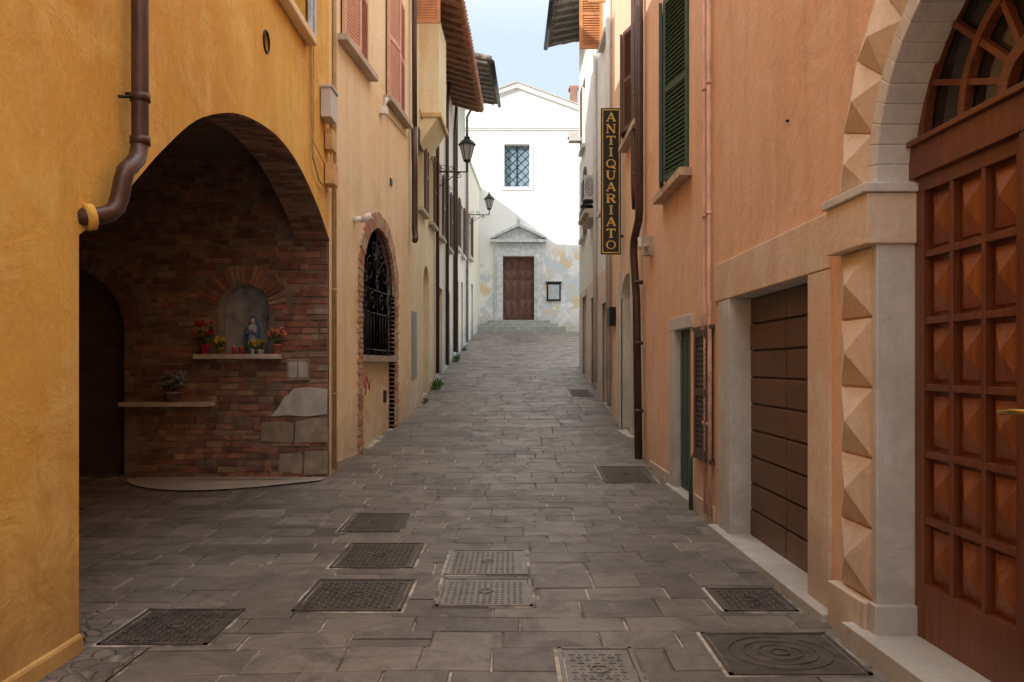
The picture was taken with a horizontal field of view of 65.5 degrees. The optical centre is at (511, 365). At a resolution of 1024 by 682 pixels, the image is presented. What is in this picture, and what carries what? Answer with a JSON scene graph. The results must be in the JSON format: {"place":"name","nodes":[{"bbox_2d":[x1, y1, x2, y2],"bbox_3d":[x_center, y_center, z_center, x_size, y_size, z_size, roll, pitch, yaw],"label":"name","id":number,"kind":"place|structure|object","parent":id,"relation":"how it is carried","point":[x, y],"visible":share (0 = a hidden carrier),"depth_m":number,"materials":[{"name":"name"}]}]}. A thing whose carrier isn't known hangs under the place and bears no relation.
{"place":"outdoors","nodes":[
{"label":"outdoors","id":0,"kind":"place"},
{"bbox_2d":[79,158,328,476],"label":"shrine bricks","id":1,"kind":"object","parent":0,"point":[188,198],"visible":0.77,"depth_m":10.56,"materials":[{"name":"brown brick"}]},
{"bbox_2d":[79,331,891,681],"bbox_3d":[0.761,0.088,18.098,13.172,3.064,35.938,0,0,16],"label":"stone paving","id":2,"kind":"structure","parent":0,"point":[151,559],"depth_m":6.90,"materials":[{"name":"grey stone"}]},
{"bbox_2d":[37,610,147,681],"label":"cobble strip","id":3,"kind":"object","parent":2,"relation":"on","point":[88,663],"visible":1,"depth_m":4.37,"materials":[{"name":"grey stone"}]},
{"bbox_2d":[0,0,328,681],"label":"facade wall","id":4,"kind":"structure","parent":2,"relation":"on","point":[65,110],"depth_m":4.31,"materials":[{"name":"yellow paint"}]},
{"bbox_2d":[77,0,150,230],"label":"drainpipe","id":5,"kind":"object","parent":4,"relation":"attached to","point":[114,207],"visible":0.98,"depth_m":4.94,"materials":[{"name":"brown metal"}]},
{"bbox_2d":[2,0,316,681],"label":"plinth and sill","id":6,"kind":"structure","parent":4,"relation":"attached to","point":[49,662],"depth_m":4.28,"materials":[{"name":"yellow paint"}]},
{"bbox_2d":[263,0,315,53],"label":"window","id":7,"kind":"structure","parent":4,"relation":"attached to","point":[312,14],"depth_m":9.32,"materials":[{"name":"clear glass"}]},
{"bbox_2d":[310,46,338,192],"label":"cable boxes","id":8,"kind":"object","parent":4,"relation":"attached to","point":[329,94],"visible":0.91,"depth_m":10.19,"materials":[{"name":"beige plastic"}]},
{"bbox_2d":[90,608,248,648],"bbox_3d":[-2.055,1.603,4.870,0.674,0.042,0.704,0,0,0],"label":"manhole cover","id":9,"kind":"object","parent":2,"relation":"on","point":[149,628],"visible":1,"depth_m":4.82,"materials":[{"name":"cast iron"},{"name":"stone"}]},
{"bbox_2d":[79,158,327,476],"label":"shrine wall","id":10,"kind":"structure","parent":2,"relation":"on","point":[107,443],"depth_m":10.58,"materials":[{"name":"brown brick"}]},
{"bbox_2d":[118,401,214,406],"bbox_3d":[-4.520,0.510,10.450,1.160,0.060,0.300,0,0,0],"label":"shrine shelf","id":11,"kind":"object","parent":10,"relation":"attached to","point":[167,404],"visible":0.98,"depth_m":10.30,"materials":[{"name":"beige stone"}]},
{"bbox_2d":[158,370,188,401],"bbox_3d":[-4.434,0.269,10.446,0.383,0.421,0.396,0,0,-17],"label":"flower pot","id":12,"kind":"object","parent":10,"relation":"on","point":[172,396],"visible":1,"depth_m":10.38,"materials":[{"name":"green plant"}]},
{"bbox_2d":[192,320,214,353],"bbox_3d":[-4.044,-0.372,10.454,0.300,0.454,0.236,0,0,0],"label":"flower pot","id":13,"kind":"object","parent":10,"relation":"on","point":[203,349],"visible":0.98,"depth_m":10.43,"materials":[{"name":"red paint"}]},
{"bbox_2d":[214,335,227,353],"bbox_3d":[-3.818,-0.272,10.437,0.174,0.254,0.144,0,0,0],"label":"flower pot","id":14,"kind":"object","parent":10,"relation":"on","point":[221,343],"visible":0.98,"depth_m":10.42,"materials":[{"name":"gold plant"}]},
{"bbox_2d":[232,345,235,353],"bbox_3d":[-3.640,-0.204,10.430,0.060,0.118,0.060,0,0,0],"label":"votive candle","id":15,"kind":"object","parent":10,"relation":"on","point":[234,349],"visible":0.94,"depth_m":10.41,"materials":[{"name":"red paint"}]},
{"bbox_2d":[193,354,281,358],"bbox_3d":[-3.595,-0.113,10.460,1.090,0.065,0.280,0,0,0],"label":"shrine shelf","id":16,"kind":"object","parent":10,"relation":"attached to","point":[237,356],"visible":1,"depth_m":10.32,"materials":[{"name":"beige stone"}]},
{"bbox_2d":[239,345,242,353],"bbox_3d":[-3.550,-0.204,10.430,0.060,0.118,0.060,0,0,0],"label":"votive candle","id":17,"kind":"object","parent":10,"relation":"on","point":[240,349],"visible":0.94,"depth_m":10.41,"materials":[{"name":"red wax"}]},
{"bbox_2d":[245,316,259,352],"bbox_3d":[-3.470,-0.410,10.655,0.201,0.500,0.200,0,0,0],"label":"madonna statue","id":18,"kind":"object","parent":10,"relation":"on","point":[252,330],"visible":0.85,"depth_m":10.62,"materials":[{"name":"ceramic"}]},
{"bbox_2d":[247,340,257,353],"bbox_3d":[-3.402,-0.242,10.442,0.114,0.194,0.127,0,0,25],"label":"flower pot","id":19,"kind":"object","parent":10,"relation":"on","point":[250,345],"visible":0.97,"depth_m":10.42,"materials":[{"name":"white paint"}]},
{"bbox_2d":[250,338,266,353],"bbox_3d":[-3.316,-0.252,10.461,0.212,0.215,0.204,0,0,23],"label":"flower pot","id":20,"kind":"object","parent":10,"relation":"on","point":[260,349],"visible":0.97,"depth_m":10.43,"materials":[{"name":"white paint"}]},
{"bbox_2d":[267,326,286,353],"bbox_3d":[-3.084,-0.331,10.439,0.250,0.372,0.200,0,0,0],"label":"flower pot","id":21,"kind":"object","parent":10,"relation":"on","point":[278,334],"visible":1,"depth_m":10.41,"materials":[{"name":"ceramic"}]},
{"bbox_2d":[261,359,327,474],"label":"stone patches","id":22,"kind":"object","parent":10,"relation":"attached to","point":[307,401],"visible":1,"depth_m":10.55,"materials":[{"name":"white stone"}]},
{"bbox_2d":[126,477,325,489],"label":"shrine kerb","id":23,"kind":"structure","parent":2,"relation":"on","point":[173,483],"depth_m":10.12,"materials":[{"name":"stone"}]},
{"bbox_2d":[156,113,329,240],"bbox_3d":[-5.460,-0.550,7.260,6.080,4.900,6.720,0,0,0],"label":"vault","id":24,"kind":"object","parent":2,"relation":"on","point":[201,138],"visible":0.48,"depth_m":9.92,"materials":[{"name":"brown brick"}]},
{"bbox_2d":[79,113,326,238],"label":"arch soffit bricks","id":25,"kind":"object","parent":24,"relation":"on","point":[234,124],"visible":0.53,"depth_m":9.13,"materials":[{"name":"brown brick"}]},
{"bbox_2d":[287,579,417,614],"bbox_3d":[-1.075,1.603,5.540,0.754,0.042,0.804,0,0,0],"label":"manhole cover","id":26,"kind":"object","parent":2,"relation":"on","point":[391,596],"visible":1,"depth_m":5.48,"materials":[{"name":"metal"}]},
{"bbox_2d":[328,231,386,359],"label":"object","id":27,"kind":"object","parent":2,"relation":"on","point":[382,288],"visible":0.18,"depth_m":24.00,"materials":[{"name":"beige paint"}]},
{"bbox_2d":[329,0,408,475],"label":"facade wall","id":28,"kind":"structure","parent":2,"relation":"on","point":[372,150],"depth_m":12.16,"materials":[{"name":"beige paint"}]},
{"bbox_2d":[337,0,378,81],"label":"shuttered window","id":29,"kind":"structure","parent":28,"relation":"attached to","point":[353,37],"depth_m":11.66,"materials":[{"name":"pink paint"}]},
{"bbox_2d":[328,0,407,472],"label":"wall fittings","id":30,"kind":"object","parent":28,"relation":"attached to","point":[364,218],"depth_m":10.74,"materials":[{"name":"white paint"}]},
{"bbox_2d":[357,212,398,455],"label":"brick arch","id":31,"kind":"structure","parent":28,"relation":"attached to","point":[379,222],"depth_m":12.67,"materials":[{"name":"brown brick"}]},
{"bbox_2d":[362,229,396,361],"bbox_3d":[-2.238,-1.155,13.220,0.179,2.190,2.086,0,0,5],"label":"window grille","id":32,"kind":"object","parent":28,"relation":"attached to","point":[377,357],"depth_m":13.22,"materials":[{"name":"metal"}]},
{"bbox_2d":[384,0,412,128],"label":"shuttered window","id":33,"kind":"structure","parent":28,"relation":"attached to","point":[395,52],"depth_m":14.10,"materials":[{"name":"pink paint"}]},
{"bbox_2d":[411,0,418,242],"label":"drainpipe","id":34,"kind":"object","parent":28,"relation":"attached to","point":[414,159],"visible":0.97,"depth_m":15.43,"materials":[{"name":"brown metal"}]},
{"bbox_2d":[335,513,412,533],"bbox_3d":[-1.365,1.586,7.985,0.634,0.054,0.874,0,0,0],"label":"manhole cover","id":35,"kind":"object","parent":2,"relation":"on","point":[375,522],"visible":1,"depth_m":7.92,"materials":[{"name":"metal"}]},
{"bbox_2d":[362,238,388,446],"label":"wall","id":36,"kind":"structure","parent":2,"relation":"on","point":[375,414],"depth_m":13.54,"materials":[{"name":"beige paint"}]},
{"bbox_2d":[364,377,386,402],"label":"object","id":37,"kind":"object","parent":36,"relation":"attached to","point":[384,395],"visible":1,"depth_m":13.85,"materials":[{"name":"metal"}]},
{"bbox_2d":[325,543,426,570],"bbox_3d":[-1.110,1.602,6.680,0.704,0.044,0.884,0,0,0],"label":"manhole cover","id":38,"kind":"object","parent":2,"relation":"on","point":[379,555],"visible":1,"depth_m":6.62,"materials":[{"name":"metal"}]},
{"bbox_2d":[409,0,452,415],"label":"facade wall","id":39,"kind":"structure","parent":2,"relation":"on","point":[422,277],"depth_m":18.35,"materials":[{"name":"beige paint"}]},
{"bbox_2d":[417,0,439,23],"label":"open shutter","id":40,"kind":"object","parent":39,"relation":"attached to","point":[428,11],"visible":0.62,"depth_m":15.88,"materials":[{"name":"orange paint"}]},
{"bbox_2d":[411,23,453,377],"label":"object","id":41,"kind":"object","parent":39,"relation":"attached to","point":[433,131],"visible":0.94,"depth_m":16.90,"materials":[{"name":"beige paint"}]},
{"bbox_2d":[419,82,457,372],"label":"drainpipes","id":42,"kind":"object","parent":39,"relation":"attached to","point":[447,244],"visible":0.76,"depth_m":21.66,"materials":[{"name":"metal"}]},
{"bbox_2d":[439,132,475,185],"bbox_3d":[-1.387,-5.058,19.700,0.986,1.420,0.374,0,0,0],"label":"wall lantern","id":43,"kind":"object","parent":39,"relation":"attached to","point":[467,144],"depth_m":19.65,"materials":[{"name":"metal"}]},
{"bbox_2d":[440,0,483,112],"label":"tiled eave","id":44,"kind":"object","parent":39,"relation":"on","point":[462,76],"visible":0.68,"depth_m":20.00,"materials":[{"name":"brown wood"}]},
{"bbox_2d":[431,377,444,389],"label":"weeds","id":45,"kind":"object","parent":2,"relation":"on","point":[437,384],"visible":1,"depth_m":18.63,"materials":[{"name":"green plant"}]},
{"bbox_2d":[453,354,459,361],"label":"weeds","id":46,"kind":"object","parent":2,"relation":"on","point":[456,358],"visible":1,"depth_m":23.70,"materials":[{"name":"green plant"}]},
{"bbox_2d":[453,105,480,354],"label":"facade wall","id":47,"kind":"structure","parent":2,"relation":"on","point":[474,256],"depth_m":28.14,"materials":[{"name":"paint"}]},
{"bbox_2d":[455,106,471,351],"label":"drainpipes","id":48,"kind":"object","parent":47,"relation":"attached to","point":[467,241],"visible":0.55,"depth_m":27.86,"materials":[{"name":"brown metal"}]},
{"bbox_2d":[469,192,493,222],"bbox_3d":[-1.128,-5.628,28.600,0.995,1.216,0.329,0,0,0],"label":"wall lantern","id":49,"kind":"object","parent":47,"relation":"attached to","point":[489,199],"depth_m":28.56,"materials":[{"name":"metal"}]},
{"bbox_2d":[474,52,500,107],"bbox_3d":[-1.245,-9.356,26.007,1.730,0.563,4.190,0,0,0],"label":"tiled eave","id":50,"kind":"object","parent":47,"relation":"on","point":[486,70],"visible":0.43,"depth_m":25.59,"materials":[{"name":"grey wood"}]},
{"bbox_2d":[431,578,536,609],"bbox_3d":[-0.185,1.603,5.610,0.694,0.042,0.724,0,0,0],"label":"manhole cover","id":51,"kind":"object","parent":2,"relation":"on","point":[492,593],"visible":1,"depth_m":5.56,"materials":[{"name":"metal"}]},
{"bbox_2d":[441,549,530,577],"bbox_3d":[-0.200,1.603,6.455,0.684,0.042,0.834,0,0,0],"label":"manhole cover","id":52,"kind":"object","parent":2,"relation":"on","point":[487,562],"visible":1,"depth_m":6.40,"materials":[{"name":"metal"}]},
{"bbox_2d":[465,81,578,332],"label":"church","id":53,"kind":"structure","parent":2,"relation":"on","point":[525,160],"depth_m":34.00,"materials":[{"name":"paint"}]},
{"bbox_2d":[504,146,528,186],"bbox_3d":[0.210,-8.516,34.250,1.097,1.825,0.100,0,0,0],"label":"lattice window","id":54,"kind":"structure","parent":53,"relation":"in","point":[516,158],"depth_m":34.25,"materials":[{"name":"blue glass"}]},
{"bbox_2d":[503,257,533,319],"bbox_3d":[0.280,-3.275,34.245,1.340,2.750,0.110,0,0,0],"label":"door","id":55,"kind":"structure","parent":53,"relation":"in","point":[518,272],"depth_m":34.23,"materials":[{"name":"brown wood"}]},
{"bbox_2d":[567,390,593,396],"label":"manhole cover","id":56,"kind":"object","parent":2,"relation":"on","point":[579,393],"visible":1,"depth_m":18.01,"materials":[{"name":"metal"}]},
{"bbox_2d":[578,0,611,413],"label":"facade wall","id":57,"kind":"structure","parent":2,"relation":"on","point":[585,156],"depth_m":19.27,"materials":[{"name":"white paint"}]},
{"bbox_2d":[544,0,578,50],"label":"tiled eave","id":58,"kind":"object","parent":57,"relation":"on","point":[562,25],"visible":0.75,"depth_m":21.02,"materials":[{"name":"grey wood"}]},
{"bbox_2d":[580,175,592,207],"bbox_3d":[1.779,-4.035,18.595,0.314,0.630,0.810,0,0,0],"label":"air conditioner","id":59,"kind":"object","parent":57,"relation":"attached to","point":[587,190],"visible":0.95,"depth_m":18.20,"materials":[{"name":"metal"}]},
{"bbox_2d":[567,0,606,384],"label":"wall fittings","id":60,"kind":"object","parent":57,"relation":"attached to","point":[573,138],"depth_m":17.96,"materials":[{"name":"painted metal"},{"name":"plastic"}]},
{"bbox_2d":[578,202,597,228],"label":"balcony","id":61,"kind":"structure","parent":57,"relation":"attached to","point":[585,221],"depth_m":18.61,"materials":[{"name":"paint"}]},
{"bbox_2d":[579,0,605,234],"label":"shutters","id":62,"kind":"object","parent":57,"relation":"attached to","point":[590,22],"visible":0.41,"depth_m":17.06,"materials":[{"name":"orange paint"}]},
{"bbox_2d":[553,647,648,681],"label":"manhole cover","id":63,"kind":"object","parent":2,"relation":"on","point":[598,664],"visible":1,"depth_m":4.23,"materials":[{"name":"metal"}]},
{"bbox_2d":[594,466,659,483],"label":"manhole cover","id":64,"kind":"object","parent":2,"relation":"on","point":[625,474],"visible":1,"depth_m":10.56,"materials":[{"name":"metal"}]},
{"bbox_2d":[612,0,643,456],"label":"facade wall","id":65,"kind":"structure","parent":2,"relation":"on","point":[621,16],"depth_m":14.30,"materials":[{"name":"paint"}]},
{"bbox_2d":[601,108,623,254],"bbox_3d":[1.768,-3.235,14.026,0.405,2.570,0.068,0,0,0],"label":"antique shop sign","id":66,"kind":"object","parent":65,"relation":"attached to","point":[611,236],"visible":0.99,"depth_m":14.00,"materials":[{"name":"black paint"}]},
{"bbox_2d":[607,0,633,447],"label":"openings","id":67,"kind":"object","parent":65,"relation":"attached to","point":[627,436],"visible":0.51,"depth_m":14.44,"materials":[{"name":"beige paint"}]},
{"bbox_2d":[618,25,634,152],"bbox_3d":[1.960,-4.495,12.850,0.431,1.710,1.640,0,0,0],"label":"shuttered window","id":68,"kind":"structure","parent":65,"relation":"attached to","point":[627,125],"depth_m":12.76,"materials":[{"name":"brown paint"}]},
{"bbox_2d":[702,587,803,612],"bbox_3d":[1.620,1.603,5.425,0.524,0.042,0.574,0,0,0],"label":"manhole cover","id":69,"kind":"object","parent":2,"relation":"on","point":[748,600],"visible":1,"depth_m":5.39,"materials":[{"name":"metal"}]},
{"bbox_2d":[644,0,881,599],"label":"facade wall","id":70,"kind":"structure","parent":2,"relation":"on","point":[775,64],"depth_m":6.88,"materials":[{"name":"orange paint"}]},
{"bbox_2d":[630,0,642,458],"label":"drainpipe","id":71,"kind":"object","parent":70,"relation":"attached to","point":[637,103],"visible":0.96,"depth_m":11.81,"materials":[{"name":"brown metal"}]},
{"bbox_2d":[652,0,691,204],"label":"shuttered window","id":72,"kind":"structure","parent":70,"relation":"attached to","point":[675,171],"depth_m":9.36,"materials":[{"name":"green paint"}]},
{"bbox_2d":[665,313,692,507],"bbox_3d":[2.017,0.540,9.350,0.197,2.220,1.300,0,0,0],"label":"door","id":73,"kind":"structure","parent":70,"relation":"attached to","point":[677,485],"depth_m":9.65,"materials":[{"name":"stone"}]},
{"bbox_2d":[692,325,714,464],"bbox_3d":[1.970,0.290,8.200,0.064,1.380,0.700,0,0,0],"label":"louvred panel","id":74,"kind":"object","parent":70,"relation":"attached to","point":[698,393],"visible":0.62,"depth_m":8.27,"materials":[{"name":"brown paint"}]},
{"bbox_2d":[700,0,711,516],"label":"painted pipes","id":75,"kind":"object","parent":70,"relation":"attached to","point":[705,318],"visible":0.95,"depth_m":7.92,"materials":[{"name":"orange metal"}]},
{"bbox_2d":[638,119,788,523],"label":"wall fittings","id":76,"kind":"object","parent":70,"relation":"attached to","point":[645,244],"depth_m":8.62,"materials":[{"name":"paint"}]},
{"bbox_2d":[821,0,991,681],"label":"portal stonework","id":77,"kind":"object","parent":70,"relation":"attached to","point":[872,205],"visible":0.95,"depth_m":4.39,"materials":[{"name":"beige stone"}]},
{"bbox_2d":[906,0,1023,681],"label":"portal door","id":78,"kind":"structure","parent":77,"relation":"in","point":[966,160],"depth_m":3.89,"materials":[{"name":"brown wood"}]},
{"bbox_2d":[708,213,831,622],"bbox_3d":[2.062,0.340,6.370,0.319,2.620,2.860,0,0,0],"label":"garage surround","id":79,"kind":"object","parent":2,"relation":"on","point":[800,251],"visible":0.84,"depth_m":6.01,"materials":[{"name":"beige stone"}]},
{"bbox_2d":[750,284,807,572],"bbox_3d":[2.216,0.490,6.330,0.084,2.220,1.900,0,0,0],"label":"garage door","id":80,"kind":"structure","parent":79,"relation":"in","point":[779,420],"depth_m":6.48,"materials":[{"name":"brown wood"}]},
{"bbox_2d":[696,632,878,679],"bbox_3d":[1.490,1.603,4.420,0.784,0.042,0.684,0,0,0],"label":"manhole cover","id":81,"kind":"object","parent":2,"relation":"on","point":[816,655],"visible":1,"depth_m":4.37,"materials":[{"name":"metal"}]},
{"bbox_2d":[464,0,578,103],"label":"sky","id":82,"kind":"structure","parent":0,"point":[512,32],"materials":[{"name":"blue"}]}
]}

